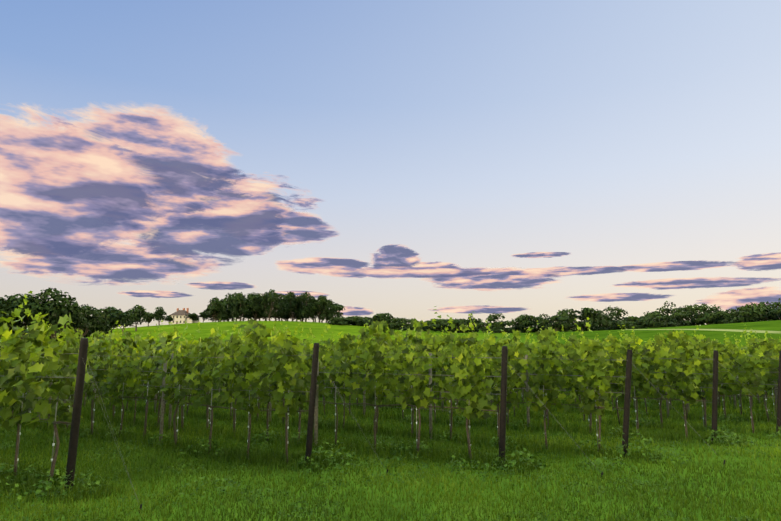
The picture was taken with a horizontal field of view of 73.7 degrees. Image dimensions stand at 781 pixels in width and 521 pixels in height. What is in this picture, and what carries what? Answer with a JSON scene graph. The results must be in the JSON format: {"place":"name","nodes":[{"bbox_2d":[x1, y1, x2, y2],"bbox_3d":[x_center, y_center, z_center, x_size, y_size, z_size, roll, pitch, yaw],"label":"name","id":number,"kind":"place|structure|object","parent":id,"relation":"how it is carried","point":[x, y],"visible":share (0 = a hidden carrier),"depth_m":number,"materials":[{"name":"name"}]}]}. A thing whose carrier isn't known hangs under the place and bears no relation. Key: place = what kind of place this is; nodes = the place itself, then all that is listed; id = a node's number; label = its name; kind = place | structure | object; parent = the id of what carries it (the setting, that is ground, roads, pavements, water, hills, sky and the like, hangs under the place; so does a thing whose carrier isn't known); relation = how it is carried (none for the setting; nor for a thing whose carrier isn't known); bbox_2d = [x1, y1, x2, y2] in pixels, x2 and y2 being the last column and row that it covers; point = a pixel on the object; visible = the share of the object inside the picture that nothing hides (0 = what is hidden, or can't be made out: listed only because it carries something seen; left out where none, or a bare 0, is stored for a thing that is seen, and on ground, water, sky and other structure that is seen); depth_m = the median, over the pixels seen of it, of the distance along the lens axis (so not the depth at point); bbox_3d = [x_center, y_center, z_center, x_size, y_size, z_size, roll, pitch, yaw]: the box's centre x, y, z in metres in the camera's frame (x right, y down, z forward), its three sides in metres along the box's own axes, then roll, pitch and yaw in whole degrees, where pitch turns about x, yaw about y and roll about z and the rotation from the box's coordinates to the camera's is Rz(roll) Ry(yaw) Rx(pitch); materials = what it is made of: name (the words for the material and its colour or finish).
{"place":"outdoors","nodes":[
{"label":"outdoors","id":0,"kind":"place"},
{"bbox_2d":[0,333,131,390],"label":"vine leaves","id":1,"kind":"object","parent":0,"point":[89,371],"visible":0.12,"depth_m":15.12,"materials":[{"name":"green plant"}]},
{"bbox_2d":[0,105,162,256],"bbox_3d":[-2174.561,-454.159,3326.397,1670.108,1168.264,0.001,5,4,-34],"label":"cloud","id":2,"kind":"structure","parent":0,"point":[70,190],"depth_m":3368.58,"materials":[{"name":"white"}]},
{"bbox_2d":[0,240,213,284],"bbox_3d":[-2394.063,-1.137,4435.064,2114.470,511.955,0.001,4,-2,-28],"label":"cloud","id":3,"kind":"structure","parent":0,"point":[127,264],"depth_m":4445.98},
{"bbox_2d":[0,328,230,386],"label":"vine leaves","id":4,"kind":"object","parent":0,"point":[163,339],"visible":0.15,"depth_m":17.19,"materials":[{"name":"green plant"}]},
{"bbox_2d":[59,106,242,230],"bbox_3d":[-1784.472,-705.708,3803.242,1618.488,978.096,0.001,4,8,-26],"label":"cloud","id":5,"kind":"structure","parent":0,"point":[184,164],"depth_m":3866.74,"materials":[{"name":"white"}]},
{"bbox_2d":[0,317,308,417],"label":"vine leaves","id":6,"kind":"object","parent":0,"point":[251,372],"visible":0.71,"depth_m":10.34,"materials":[{"name":"green plant"}]},
{"bbox_2d":[118,290,191,297],"bbox_3d":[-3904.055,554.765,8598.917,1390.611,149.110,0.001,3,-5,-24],"label":"cloud","id":7,"kind":"structure","parent":0,"point":[156,294],"depth_m":8610.30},
{"bbox_2d":[1,341,311,381],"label":"vine leaves","id":8,"kind":"object","parent":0,"point":[224,342],"depth_m":19.30,"materials":[{"name":"green plant"}]},
{"bbox_2d":[89,173,290,266],"bbox_3d":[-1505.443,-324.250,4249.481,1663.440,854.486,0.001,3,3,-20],"label":"cloud","id":9,"kind":"structure","parent":0,"point":[231,223],"depth_m":4287.64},
{"bbox_2d":[187,281,255,289],"bbox_3d":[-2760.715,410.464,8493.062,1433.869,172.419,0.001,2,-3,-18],"label":"cloud","id":10,"kind":"structure","parent":0,"point":[214,285],"depth_m":8488.86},
{"bbox_2d":[128,338,389,386],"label":"vine leaves","id":11,"kind":"object","parent":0,"point":[366,351],"visible":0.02,"depth_m":19.57,"materials":[{"name":"green plant"}]},
{"bbox_2d":[76,343,449,379],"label":"vine leaves","id":12,"kind":"object","parent":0,"point":[442,345],"visible":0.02,"depth_m":21.06,"materials":[{"name":"green plant"}]},
{"bbox_2d":[224,173,321,209],"bbox_3d":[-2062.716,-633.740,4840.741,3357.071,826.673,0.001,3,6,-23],"label":"cloud","id":13,"kind":"structure","parent":0,"point":[257,186],"depth_m":5179.17,"materials":[{"name":"white"}]},
{"bbox_2d":[275,291,327,297],"bbox_3d":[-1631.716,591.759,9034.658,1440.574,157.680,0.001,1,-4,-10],"label":"cloud","id":14,"kind":"structure","parent":0,"point":[314,294],"depth_m":9060.22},
{"bbox_2d":[117,306,496,419],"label":"vine leaves","id":15,"kind":"object","parent":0,"point":[476,407],"visible":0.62,"depth_m":10.05,"materials":[{"name":"green plant"}]},
{"bbox_2d":[278,208,337,244],"bbox_3d":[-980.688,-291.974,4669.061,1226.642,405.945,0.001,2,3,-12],"label":"cloud","id":16,"kind":"structure","parent":0,"point":[299,227],"depth_m":4708.43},
{"bbox_2d":[276,257,368,273],"bbox_3d":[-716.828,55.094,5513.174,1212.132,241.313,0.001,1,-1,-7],"label":"cloud","id":17,"kind":"structure","parent":0,"point":[314,265],"depth_m":5511.69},
{"bbox_2d":[169,340,508,381],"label":"vine leaves","id":18,"kind":"object","parent":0,"point":[407,347],"depth_m":23.26,"materials":[{"name":"green plant"}]},
{"bbox_2d":[337,306,372,315],"bbox_3d":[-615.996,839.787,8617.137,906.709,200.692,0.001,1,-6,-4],"label":"cloud","id":19,"kind":"structure","parent":0,"point":[352,311],"depth_m":8619.32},
{"bbox_2d":[0,320,780,520],"bbox_3d":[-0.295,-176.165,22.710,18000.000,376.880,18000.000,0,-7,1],"label":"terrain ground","id":20,"kind":"structure","parent":0,"point":[718,331],"depth_m":9.18,"materials":[{"name":"green plant"}]},
{"bbox_2d":[0,338,141,512],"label":"vineyard trellis","id":21,"kind":"object","parent":20,"relation":"on","point":[76,413],"visible":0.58,"depth_m":6.94,"materials":[{"name":"wood"}]},
{"bbox_2d":[0,291,92,430],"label":"vine leaves","id":22,"kind":"object","parent":21,"relation":"on","point":[9,395],"visible":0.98,"depth_m":7.57,"materials":[{"name":"green plant"}]},
{"bbox_2d":[0,288,208,345],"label":"treeline","id":23,"kind":"object","parent":20,"relation":"on","point":[105,320],"visible":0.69,"depth_m":125.91,"materials":[{"name":"green plant"}]},
{"bbox_2d":[169,308,198,324],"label":"house","id":24,"kind":"structure","parent":20,"relation":"on","point":[180,316],"depth_m":319.77,"materials":[{"name":"paint"}]},
{"bbox_2d":[1,343,387,473],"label":"vineyard trellis","id":25,"kind":"object","parent":20,"relation":"on","point":[310,425],"visible":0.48,"depth_m":9.74,"materials":[{"name":"brown wood"}]},
{"bbox_2d":[203,289,344,322],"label":"trees","id":26,"kind":"object","parent":20,"relation":"on","point":[269,305],"visible":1,"depth_m":325.09,"materials":[{"name":"green plant"}]},
{"bbox_2d":[10,346,602,476],"bbox_3d":[-17.064,4.585,20.263,47.602,3.273,0.204,-5,-9,31],"label":"vineyard trellis","id":27,"kind":"object","parent":20,"relation":"on","point":[502,413],"visible":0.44,"depth_m":9.76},
{"bbox_2d":[1,349,725,464],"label":"vineyard trellis","id":28,"kind":"object","parent":20,"relation":"on","point":[626,415],"visible":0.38,"depth_m":10.59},
{"bbox_2d":[0,376,780,520],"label":"grass","id":29,"kind":"structure","parent":20,"relation":"on","point":[348,426],"depth_m":8.81,"materials":[{"name":"green plant"}]},
{"bbox_2d":[16,350,768,443],"bbox_3d":[-11.949,5.065,22.781,47.602,3.212,0.192,-5,-9,31],"label":"vineyard trellis","id":30,"kind":"object","parent":20,"relation":"on","point":[714,402],"visible":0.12,"depth_m":11.90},
{"bbox_2d":[50,351,780,433],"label":"vineyard trellis","id":31,"kind":"object","parent":20,"relation":"on","point":[778,424],"visible":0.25,"depth_m":13.24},
{"bbox_2d":[57,357,777,420],"bbox_3d":[-7.083,5.496,25.378,47.602,3.260,0.169,-5,-9,31],"label":"vineyard trellis","id":32,"kind":"object","parent":20,"relation":"on","point":[723,399],"visible":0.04,"depth_m":15.83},
{"bbox_2d":[147,357,776,415],"bbox_3d":[-4.590,5.803,26.647,47.602,3.201,0.221,-5,-9,31],"label":"vineyard trellis","id":33,"kind":"object","parent":20,"relation":"on","point":[740,404],"visible":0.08,"depth_m":17.44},
{"bbox_2d":[174,356,777,403],"bbox_3d":[0.371,6.204,29.173,47.602,3.233,0.177,-5,-9,31],"label":"vineyard trellis","id":34,"kind":"object","parent":20,"relation":"on","point":[776,391],"depth_m":20.51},
{"bbox_2d":[327,298,780,332],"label":"treeline","id":35,"kind":"object","parent":20,"relation":"on","point":[598,320],"visible":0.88,"depth_m":276.16,"materials":[{"name":"green plant"}]},
{"bbox_2d":[359,355,774,408],"bbox_3d":[-2.120,5.993,27.894,47.602,3.243,0.196,-5,-9,31],"label":"vineyard trellis","id":36,"kind":"object","parent":20,"relation":"on","point":[704,383],"depth_m":19.16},
{"bbox_2d":[0,0,780,328],"label":"sky","id":37,"kind":"structure","parent":0,"point":[469,134],"materials":[{"name":"blue"}]},
{"bbox_2d":[372,244,420,266],"bbox_3d":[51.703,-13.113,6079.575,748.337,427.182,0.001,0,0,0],"label":"cloud","id":38,"kind":"structure","parent":0,"point":[390,255],"depth_m":6079.46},
{"bbox_2d":[324,266,496,278],"bbox_3d":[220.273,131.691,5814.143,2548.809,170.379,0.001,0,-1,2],"label":"cloud","id":39,"kind":"structure","parent":0,"point":[407,272],"depth_m":5812.79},
{"bbox_2d":[217,317,615,416],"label":"vine leaves","id":40,"kind":"object","parent":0,"point":[602,383],"visible":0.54,"depth_m":10.78,"materials":[{"name":"green plant"}]},
{"bbox_2d":[413,262,467,276],"bbox_3d":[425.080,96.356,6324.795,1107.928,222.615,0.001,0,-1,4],"label":"cloud","id":41,"kind":"structure","parent":0,"point":[432,264],"depth_m":6317.57,"materials":[{"name":"white"}]},
{"bbox_2d":[428,305,525,313],"bbox_3d":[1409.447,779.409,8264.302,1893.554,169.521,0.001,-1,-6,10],"label":"cloud","id":42,"kind":"structure","parent":0,"point":[480,309],"depth_m":8263.78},
{"bbox_2d":[422,267,559,290],"bbox_3d":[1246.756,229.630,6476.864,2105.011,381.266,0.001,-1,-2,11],"label":"cloud","id":43,"kind":"structure","parent":0,"point":[509,278],"depth_m":6451.06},
{"bbox_2d":[318,318,700,404],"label":"vine leaves","id":44,"kind":"object","parent":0,"point":[681,355],"visible":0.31,"depth_m":12.26,"materials":[{"name":"green plant"}]},
{"bbox_2d":[511,252,568,257],"bbox_3d":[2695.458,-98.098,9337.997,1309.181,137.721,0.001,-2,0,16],"label":"cloud","id":45,"kind":"structure","parent":0,"point":[542,254],"depth_m":9338.95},
{"bbox_2d":[523,266,627,275],"bbox_3d":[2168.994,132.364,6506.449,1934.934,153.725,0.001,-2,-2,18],"label":"cloud","id":46,"kind":"structure","parent":0,"point":[567,271],"depth_m":6441.22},
{"bbox_2d":[388,322,764,399],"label":"vine leaves","id":47,"kind":"object","parent":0,"point":[749,368],"visible":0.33,"depth_m":13.55,"materials":[{"name":"green plant"}]},
{"bbox_2d":[444,325,780,394],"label":"vine leaves","id":48,"kind":"object","parent":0,"point":[764,344],"visible":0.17,"depth_m":15.09,"materials":[{"name":"green plant"}]},
{"bbox_2d":[570,293,669,301],"bbox_3d":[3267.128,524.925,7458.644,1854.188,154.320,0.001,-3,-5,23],"label":"cloud","id":49,"kind":"structure","parent":0,"point":[610,297],"depth_m":7453.46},
{"bbox_2d":[520,329,780,387],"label":"vine leaves","id":50,"kind":"object","parent":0,"point":[570,343],"visible":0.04,"depth_m":17.43,"materials":[{"name":"green plant"}]},
{"bbox_2d":[620,260,737,271],"bbox_3d":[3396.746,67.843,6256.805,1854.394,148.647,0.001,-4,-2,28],"label":"cloud","id":51,"kind":"structure","parent":0,"point":[676,266],"depth_m":6240.05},
{"bbox_2d":[582,332,780,384],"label":"vine leaves","id":52,"kind":"object","parent":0,"point":[778,345],"visible":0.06,"depth_m":19.21,"materials":[{"name":"green plant"}]},
{"bbox_2d":[605,334,772,384],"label":"vine leaves","id":53,"kind":"object","parent":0,"point":[729,342],"visible":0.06,"depth_m":21.19,"materials":[{"name":"green plant"}]},
{"bbox_2d":[613,277,780,289],"bbox_3d":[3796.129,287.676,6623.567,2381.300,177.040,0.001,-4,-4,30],"label":"cloud","id":54,"kind":"structure","parent":0,"point":[681,283],"depth_m":6587.26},
{"bbox_2d":[663,336,769,379],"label":"vine leaves","id":55,"kind":"object","parent":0,"point":[739,347],"depth_m":23.07,"materials":[{"name":"green plant"}]},
{"bbox_2d":[697,287,780,310],"bbox_3d":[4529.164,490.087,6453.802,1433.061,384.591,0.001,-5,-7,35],"label":"cloud","id":56,"kind":"structure","parent":0,"point":[730,299],"depth_m":6531.42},
{"bbox_2d":[734,253,780,270],"bbox_3d":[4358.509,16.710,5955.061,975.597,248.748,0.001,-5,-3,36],"label":"cloud","id":57,"kind":"structure","parent":0,"point":[760,262],"depth_m":6016.07,"materials":[{"name":"white"}]}
]}

